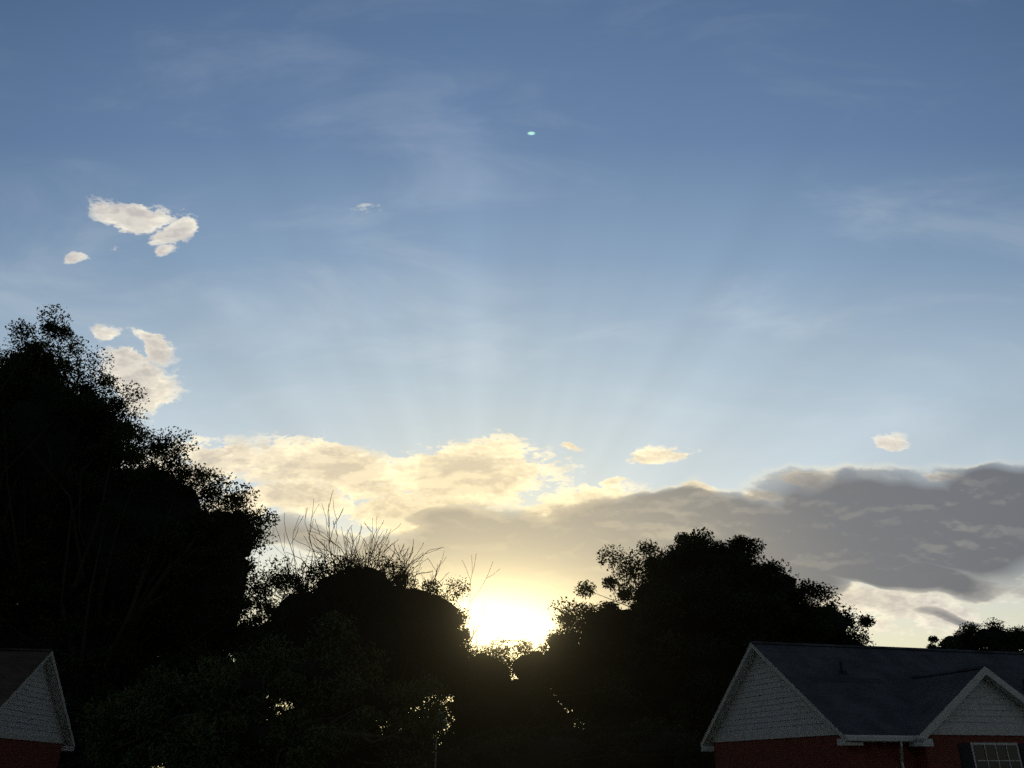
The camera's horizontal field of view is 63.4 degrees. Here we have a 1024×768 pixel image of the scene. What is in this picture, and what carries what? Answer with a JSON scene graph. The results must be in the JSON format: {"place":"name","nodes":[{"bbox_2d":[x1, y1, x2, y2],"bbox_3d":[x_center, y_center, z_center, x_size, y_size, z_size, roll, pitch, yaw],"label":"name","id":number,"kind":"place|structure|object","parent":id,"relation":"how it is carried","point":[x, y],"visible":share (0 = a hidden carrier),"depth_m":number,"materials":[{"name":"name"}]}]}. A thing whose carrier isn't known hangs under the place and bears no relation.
{"place":"outdoors","nodes":[
{"label":"outdoors","id":0,"kind":"place"},
{"bbox_2d":[0,648,75,767],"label":"house","id":1,"kind":"structure","parent":0,"point":[36,730],"depth_m":32.10,"materials":[{"name":"brick"}]},
{"bbox_2d":[428,712,446,767],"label":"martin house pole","id":2,"kind":"object","parent":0,"point":[444,719],"visible":0.14,"depth_m":33.07,"materials":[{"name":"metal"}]},
{"bbox_2d":[0,0,1023,767],"label":"sky","id":3,"kind":"structure","parent":0,"point":[528,288],"materials":[{"name":"blue"}]},
{"bbox_2d":[700,641,1023,767],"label":"house","id":4,"kind":"structure","parent":0,"point":[793,705],"depth_m":28.80,"materials":[{"name":"brick"}]},
{"label":"ground","id":5,"kind":"structure","parent":0,"visible":0},
{"bbox_2d":[0,303,298,767],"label":"oak tree","id":6,"kind":"object","parent":5,"relation":"on","point":[114,576],"visible":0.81,"depth_m":46.43,"materials":[{"name":"green plant"}]},
{"bbox_2d":[76,610,450,767],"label":"bush","id":7,"kind":"object","parent":5,"relation":"on","point":[183,723],"visible":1,"depth_m":21.73,"materials":[{"name":"green plant"}]},
{"bbox_2d":[229,551,483,729],"bbox_3d":[-11.811,20.247,59.471,19.746,17.009,10.758,-6,-26,12],"label":"leafy tree","id":8,"kind":"object","parent":5,"relation":"on","point":[448,636],"visible":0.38,"depth_m":58.49,"materials":[{"name":"plant"}]},
{"bbox_2d":[226,492,526,713],"bbox_3d":[-7.886,13.934,44.396,17.689,15.584,11.060,0,-25,0],"label":"bare tree","id":9,"kind":"object","parent":5,"relation":"on","point":[374,621],"visible":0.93,"depth_m":44.71,"materials":[{"name":"brown plant"}]},
{"bbox_2d":[423,623,581,766],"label":"tree","id":10,"kind":"object","parent":5,"relation":"on","point":[497,697],"visible":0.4,"depth_m":68.36,"materials":[{"name":"green plant"}]},
{"bbox_2d":[522,527,876,767],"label":"oak tree","id":11,"kind":"object","parent":5,"relation":"on","point":[671,644],"visible":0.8,"depth_m":53.38,"materials":[{"name":"green plant"}]},
{"bbox_2d":[926,617,1023,651],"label":"tree","id":12,"kind":"object","parent":5,"relation":"on","point":[993,637],"visible":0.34,"depth_m":90.64,"materials":[{"name":"green plant"}]}
]}

